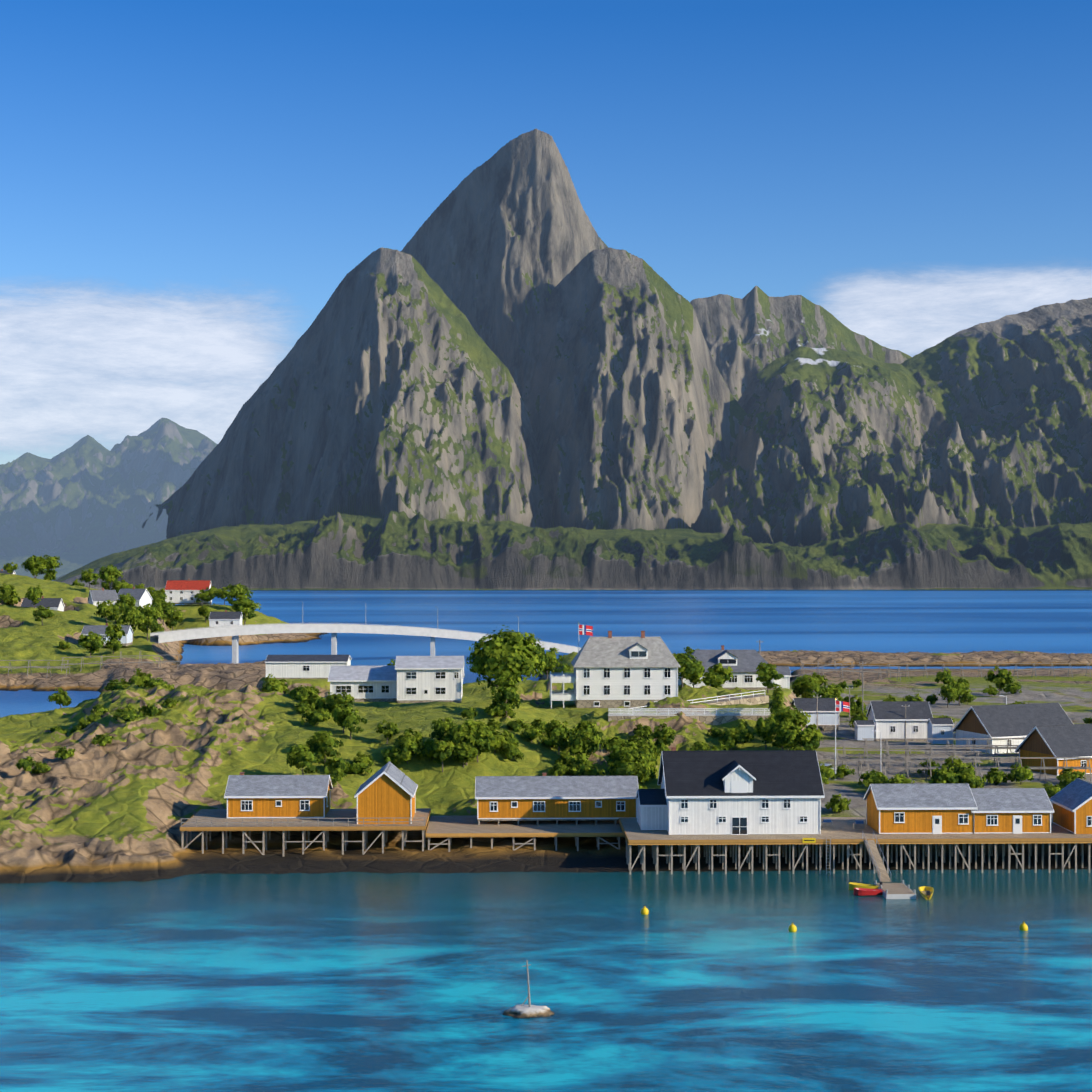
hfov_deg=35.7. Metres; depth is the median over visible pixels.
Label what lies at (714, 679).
bush
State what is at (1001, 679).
tree
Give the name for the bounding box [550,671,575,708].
veranda
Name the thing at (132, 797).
island
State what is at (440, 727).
tree
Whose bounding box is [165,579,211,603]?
house
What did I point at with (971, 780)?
tree
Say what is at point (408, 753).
tree
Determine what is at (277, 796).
rorbu
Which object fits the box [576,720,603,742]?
tree
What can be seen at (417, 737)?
tree
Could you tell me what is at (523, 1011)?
skerry
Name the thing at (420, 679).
long house wing
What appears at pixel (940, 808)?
rorbu
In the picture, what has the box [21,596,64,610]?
house with dark roof
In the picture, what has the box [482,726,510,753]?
tree
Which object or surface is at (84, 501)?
range
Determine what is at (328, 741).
tree
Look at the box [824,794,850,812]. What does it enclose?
bush
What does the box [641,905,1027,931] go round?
buoys
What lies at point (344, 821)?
quay
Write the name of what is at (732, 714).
fence
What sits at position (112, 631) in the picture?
tree
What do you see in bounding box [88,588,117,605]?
house
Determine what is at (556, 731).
tree
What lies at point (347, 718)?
tree
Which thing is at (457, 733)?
tree
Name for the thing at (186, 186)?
sky
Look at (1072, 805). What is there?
rorbu
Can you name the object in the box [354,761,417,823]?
rorbu
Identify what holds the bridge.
on the land
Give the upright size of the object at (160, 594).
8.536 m
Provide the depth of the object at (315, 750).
232.00 m
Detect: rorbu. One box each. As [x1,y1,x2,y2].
[224,772,332,817]
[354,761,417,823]
[475,773,638,824]
[863,783,977,833]
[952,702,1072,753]
[970,788,1053,833]
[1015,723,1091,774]
[1049,778,1091,833]
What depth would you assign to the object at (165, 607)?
603.47 m
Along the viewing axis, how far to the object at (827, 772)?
239.04 m
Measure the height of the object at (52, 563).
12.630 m
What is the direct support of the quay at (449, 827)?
on the island
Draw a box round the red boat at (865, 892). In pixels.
[854,888,883,895]
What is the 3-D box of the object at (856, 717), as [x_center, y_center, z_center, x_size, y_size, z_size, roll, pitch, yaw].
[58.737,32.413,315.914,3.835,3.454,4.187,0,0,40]
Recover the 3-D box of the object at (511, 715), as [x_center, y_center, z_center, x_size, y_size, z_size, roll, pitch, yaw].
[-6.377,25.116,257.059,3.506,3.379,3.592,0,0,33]
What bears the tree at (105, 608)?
on the land
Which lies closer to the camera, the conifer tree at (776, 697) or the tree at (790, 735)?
the tree at (790, 735)
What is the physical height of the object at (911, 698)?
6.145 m
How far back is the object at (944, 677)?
418.26 m
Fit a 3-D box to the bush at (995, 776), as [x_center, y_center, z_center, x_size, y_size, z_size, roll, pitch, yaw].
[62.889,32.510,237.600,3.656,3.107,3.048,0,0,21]
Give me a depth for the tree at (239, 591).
685.48 m
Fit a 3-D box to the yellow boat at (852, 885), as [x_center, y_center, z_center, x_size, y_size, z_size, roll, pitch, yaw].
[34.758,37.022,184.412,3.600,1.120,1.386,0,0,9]
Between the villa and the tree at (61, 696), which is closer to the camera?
the tree at (61, 696)
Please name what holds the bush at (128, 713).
on the island
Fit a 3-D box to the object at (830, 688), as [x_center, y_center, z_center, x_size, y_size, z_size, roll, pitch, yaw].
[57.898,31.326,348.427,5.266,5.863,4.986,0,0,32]
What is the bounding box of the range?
[0,418,216,578]
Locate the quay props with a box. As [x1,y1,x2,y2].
[803,819,863,874]
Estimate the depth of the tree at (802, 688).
342.23 m
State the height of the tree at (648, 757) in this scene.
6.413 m
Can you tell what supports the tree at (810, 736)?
on the island
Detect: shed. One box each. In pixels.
[853,720,874,739]
[926,718,953,743]
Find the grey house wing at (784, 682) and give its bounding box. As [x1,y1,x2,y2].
[775,666,790,688]
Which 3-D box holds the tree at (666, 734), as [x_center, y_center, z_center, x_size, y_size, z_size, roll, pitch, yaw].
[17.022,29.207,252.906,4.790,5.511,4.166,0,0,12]
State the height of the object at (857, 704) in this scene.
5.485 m
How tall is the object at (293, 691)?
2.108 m
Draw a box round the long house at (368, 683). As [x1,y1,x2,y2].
[328,665,464,701]
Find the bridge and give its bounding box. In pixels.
[150,606,581,663]
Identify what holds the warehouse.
on the quay at (842, 831)
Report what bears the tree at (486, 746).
on the island
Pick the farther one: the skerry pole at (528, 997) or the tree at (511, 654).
the tree at (511, 654)
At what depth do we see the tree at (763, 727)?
251.38 m
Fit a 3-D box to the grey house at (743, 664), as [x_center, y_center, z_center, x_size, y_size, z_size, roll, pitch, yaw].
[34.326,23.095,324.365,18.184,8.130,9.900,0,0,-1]
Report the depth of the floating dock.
186.11 m
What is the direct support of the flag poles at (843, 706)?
on the island
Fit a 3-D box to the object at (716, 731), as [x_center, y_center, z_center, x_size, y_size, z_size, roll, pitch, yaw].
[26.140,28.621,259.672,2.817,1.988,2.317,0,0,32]
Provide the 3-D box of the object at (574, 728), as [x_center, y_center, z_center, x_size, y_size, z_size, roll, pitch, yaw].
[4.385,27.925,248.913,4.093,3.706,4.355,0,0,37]
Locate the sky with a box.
[0,0,1091,463]
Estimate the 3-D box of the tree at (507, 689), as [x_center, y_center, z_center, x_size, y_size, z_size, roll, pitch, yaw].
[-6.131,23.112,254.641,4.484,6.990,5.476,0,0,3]
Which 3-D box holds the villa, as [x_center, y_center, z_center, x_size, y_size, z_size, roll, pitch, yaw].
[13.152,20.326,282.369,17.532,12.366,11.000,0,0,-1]
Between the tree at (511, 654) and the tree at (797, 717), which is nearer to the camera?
the tree at (797, 717)
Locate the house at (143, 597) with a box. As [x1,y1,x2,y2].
[117,587,152,609]
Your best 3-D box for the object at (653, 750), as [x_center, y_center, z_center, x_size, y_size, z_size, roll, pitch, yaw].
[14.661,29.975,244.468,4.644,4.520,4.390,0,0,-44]
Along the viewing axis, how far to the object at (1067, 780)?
228.62 m
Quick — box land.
[0,573,1091,692]
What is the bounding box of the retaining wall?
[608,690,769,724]
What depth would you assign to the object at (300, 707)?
252.52 m
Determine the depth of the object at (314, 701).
255.50 m
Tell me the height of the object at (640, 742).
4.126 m
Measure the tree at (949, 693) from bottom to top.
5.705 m
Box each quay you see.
[180,808,430,856]
[426,815,624,851]
[619,816,1091,874]
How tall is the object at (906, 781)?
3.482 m
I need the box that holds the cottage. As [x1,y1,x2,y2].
[866,701,932,740]
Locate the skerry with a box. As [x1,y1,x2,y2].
[503,1004,554,1017]
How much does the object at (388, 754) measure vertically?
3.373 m
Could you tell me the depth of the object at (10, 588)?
580.40 m
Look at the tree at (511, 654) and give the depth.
266.13 m
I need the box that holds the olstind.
[53,129,1091,590]
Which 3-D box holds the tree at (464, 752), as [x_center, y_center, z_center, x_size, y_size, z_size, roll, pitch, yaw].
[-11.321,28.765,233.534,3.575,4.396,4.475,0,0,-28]
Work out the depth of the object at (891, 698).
354.75 m
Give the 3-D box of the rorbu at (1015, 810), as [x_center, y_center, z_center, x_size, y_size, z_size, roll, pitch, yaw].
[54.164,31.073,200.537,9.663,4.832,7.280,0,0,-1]
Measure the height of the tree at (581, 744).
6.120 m
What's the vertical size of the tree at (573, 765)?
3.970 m
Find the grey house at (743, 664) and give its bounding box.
[678,645,774,689]
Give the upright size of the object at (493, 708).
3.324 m
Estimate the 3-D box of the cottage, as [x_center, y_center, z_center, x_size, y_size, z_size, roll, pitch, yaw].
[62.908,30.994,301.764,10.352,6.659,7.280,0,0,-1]
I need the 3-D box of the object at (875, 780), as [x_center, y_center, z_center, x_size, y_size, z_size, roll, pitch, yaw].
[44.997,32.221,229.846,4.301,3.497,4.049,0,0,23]
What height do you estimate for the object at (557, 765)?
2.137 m
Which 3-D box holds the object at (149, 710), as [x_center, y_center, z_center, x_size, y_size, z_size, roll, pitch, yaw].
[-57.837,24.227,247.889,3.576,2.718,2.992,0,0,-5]
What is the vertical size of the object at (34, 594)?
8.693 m
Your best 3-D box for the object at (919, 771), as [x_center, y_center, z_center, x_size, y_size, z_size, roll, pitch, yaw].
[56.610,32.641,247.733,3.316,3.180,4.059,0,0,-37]
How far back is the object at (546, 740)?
247.35 m
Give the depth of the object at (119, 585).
613.56 m
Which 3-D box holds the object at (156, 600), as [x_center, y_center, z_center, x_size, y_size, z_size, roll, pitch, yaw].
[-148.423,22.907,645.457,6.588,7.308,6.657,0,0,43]
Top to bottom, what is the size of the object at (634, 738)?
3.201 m
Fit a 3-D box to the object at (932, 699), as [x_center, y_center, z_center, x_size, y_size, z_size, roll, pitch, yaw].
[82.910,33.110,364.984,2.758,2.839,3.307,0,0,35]
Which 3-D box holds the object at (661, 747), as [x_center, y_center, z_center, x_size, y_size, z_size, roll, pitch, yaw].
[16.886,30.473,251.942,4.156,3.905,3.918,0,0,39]
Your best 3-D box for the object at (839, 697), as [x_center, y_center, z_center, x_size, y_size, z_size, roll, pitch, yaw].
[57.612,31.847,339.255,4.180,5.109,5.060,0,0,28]
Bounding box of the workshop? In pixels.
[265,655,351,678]
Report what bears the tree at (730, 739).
on the island
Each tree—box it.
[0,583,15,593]
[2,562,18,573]
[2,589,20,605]
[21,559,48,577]
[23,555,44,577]
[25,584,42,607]
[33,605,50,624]
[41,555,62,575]
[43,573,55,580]
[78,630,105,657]
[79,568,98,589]
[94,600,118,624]
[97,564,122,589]
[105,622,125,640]
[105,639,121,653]
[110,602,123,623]
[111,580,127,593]
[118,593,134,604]
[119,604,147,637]
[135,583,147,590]
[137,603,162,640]
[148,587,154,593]
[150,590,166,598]
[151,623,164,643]
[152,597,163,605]
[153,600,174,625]
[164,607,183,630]
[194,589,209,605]
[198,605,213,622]
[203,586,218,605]
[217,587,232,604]
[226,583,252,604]
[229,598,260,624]
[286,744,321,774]
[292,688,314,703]
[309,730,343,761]
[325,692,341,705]
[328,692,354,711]
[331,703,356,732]
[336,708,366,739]
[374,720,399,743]
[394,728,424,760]
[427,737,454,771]
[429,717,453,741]
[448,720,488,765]
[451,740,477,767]
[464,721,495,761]
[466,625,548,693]
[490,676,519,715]
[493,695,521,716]
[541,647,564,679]
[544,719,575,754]
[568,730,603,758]
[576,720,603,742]
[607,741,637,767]
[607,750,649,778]
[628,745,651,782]
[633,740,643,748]
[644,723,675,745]
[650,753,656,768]
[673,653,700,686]
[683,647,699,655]
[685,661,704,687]
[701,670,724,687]
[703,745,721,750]
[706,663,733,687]
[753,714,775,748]
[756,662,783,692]
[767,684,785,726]
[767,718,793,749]
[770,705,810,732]
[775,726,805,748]
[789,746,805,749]
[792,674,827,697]
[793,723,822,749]
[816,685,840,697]
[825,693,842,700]
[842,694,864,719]
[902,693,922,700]
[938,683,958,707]
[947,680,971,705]
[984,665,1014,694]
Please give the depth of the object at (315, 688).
279.17 m
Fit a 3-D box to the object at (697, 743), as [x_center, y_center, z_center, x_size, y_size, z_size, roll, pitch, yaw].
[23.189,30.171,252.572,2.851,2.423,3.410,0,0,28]
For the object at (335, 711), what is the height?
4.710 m
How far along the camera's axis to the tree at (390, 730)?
239.76 m
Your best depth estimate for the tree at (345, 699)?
252.94 m
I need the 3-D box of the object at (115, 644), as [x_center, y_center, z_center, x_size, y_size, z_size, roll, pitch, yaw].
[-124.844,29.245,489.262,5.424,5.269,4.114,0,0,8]
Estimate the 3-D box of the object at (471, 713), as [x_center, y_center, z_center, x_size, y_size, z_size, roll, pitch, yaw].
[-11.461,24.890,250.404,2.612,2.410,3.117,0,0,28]
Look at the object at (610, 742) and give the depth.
248.12 m
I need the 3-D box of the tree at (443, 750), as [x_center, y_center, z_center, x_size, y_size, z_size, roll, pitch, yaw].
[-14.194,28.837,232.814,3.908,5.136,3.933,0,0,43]
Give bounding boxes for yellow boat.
[849,881,881,889]
[919,886,933,899]
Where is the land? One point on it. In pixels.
(24, 635)
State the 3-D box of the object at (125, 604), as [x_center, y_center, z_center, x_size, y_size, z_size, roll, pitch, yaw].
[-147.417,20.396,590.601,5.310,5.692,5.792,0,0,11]
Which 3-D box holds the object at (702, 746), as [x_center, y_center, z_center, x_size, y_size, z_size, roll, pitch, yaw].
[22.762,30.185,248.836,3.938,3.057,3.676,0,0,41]
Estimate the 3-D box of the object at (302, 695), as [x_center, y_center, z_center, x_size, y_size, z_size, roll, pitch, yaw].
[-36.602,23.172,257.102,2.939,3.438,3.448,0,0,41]
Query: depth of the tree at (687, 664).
295.74 m
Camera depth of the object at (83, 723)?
245.58 m
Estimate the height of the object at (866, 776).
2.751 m
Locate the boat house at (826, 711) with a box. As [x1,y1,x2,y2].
[792,698,840,731]
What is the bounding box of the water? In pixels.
[0,580,1091,1091]
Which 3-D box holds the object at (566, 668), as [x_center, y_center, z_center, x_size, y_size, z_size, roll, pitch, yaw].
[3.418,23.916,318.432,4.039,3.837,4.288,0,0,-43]
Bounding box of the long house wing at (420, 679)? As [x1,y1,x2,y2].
[395,656,464,702]
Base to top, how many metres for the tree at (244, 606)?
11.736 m
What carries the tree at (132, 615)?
on the land
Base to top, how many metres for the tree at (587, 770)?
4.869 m
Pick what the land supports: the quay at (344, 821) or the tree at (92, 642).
the tree at (92, 642)
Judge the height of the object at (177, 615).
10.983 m
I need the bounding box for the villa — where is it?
[571,631,680,707]
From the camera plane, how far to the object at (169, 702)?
250.81 m
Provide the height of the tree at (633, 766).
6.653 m
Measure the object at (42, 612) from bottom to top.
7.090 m
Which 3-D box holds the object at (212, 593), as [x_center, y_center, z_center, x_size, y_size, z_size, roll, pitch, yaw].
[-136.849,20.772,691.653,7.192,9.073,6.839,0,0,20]
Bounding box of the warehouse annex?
[636,789,666,829]
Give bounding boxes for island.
[0,647,1091,883]
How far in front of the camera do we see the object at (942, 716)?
316.20 m
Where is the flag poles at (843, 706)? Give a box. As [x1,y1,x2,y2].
[578,623,1006,779]
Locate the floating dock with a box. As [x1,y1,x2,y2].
[862,831,915,898]
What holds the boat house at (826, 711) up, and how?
on the island
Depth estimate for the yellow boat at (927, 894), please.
181.31 m
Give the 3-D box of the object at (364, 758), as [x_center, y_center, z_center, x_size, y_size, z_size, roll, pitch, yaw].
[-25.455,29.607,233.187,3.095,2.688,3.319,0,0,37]
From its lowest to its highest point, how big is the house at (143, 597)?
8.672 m
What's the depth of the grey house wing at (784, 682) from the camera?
324.13 m
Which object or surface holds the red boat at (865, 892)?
on the water
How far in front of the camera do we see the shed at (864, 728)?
295.36 m
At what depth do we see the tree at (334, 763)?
229.50 m
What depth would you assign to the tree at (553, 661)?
324.72 m
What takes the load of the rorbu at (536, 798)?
on the quay at (449, 827)
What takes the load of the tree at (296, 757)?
on the island
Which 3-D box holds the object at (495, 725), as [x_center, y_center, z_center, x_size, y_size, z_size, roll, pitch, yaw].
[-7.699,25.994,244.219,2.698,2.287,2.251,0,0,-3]
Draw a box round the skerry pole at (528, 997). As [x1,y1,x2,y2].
[521,960,530,1006]
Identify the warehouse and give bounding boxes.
[658,747,824,834]
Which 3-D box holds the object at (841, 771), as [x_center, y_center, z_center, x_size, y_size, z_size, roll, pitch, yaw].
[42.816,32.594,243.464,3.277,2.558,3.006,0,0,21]
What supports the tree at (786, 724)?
on the island

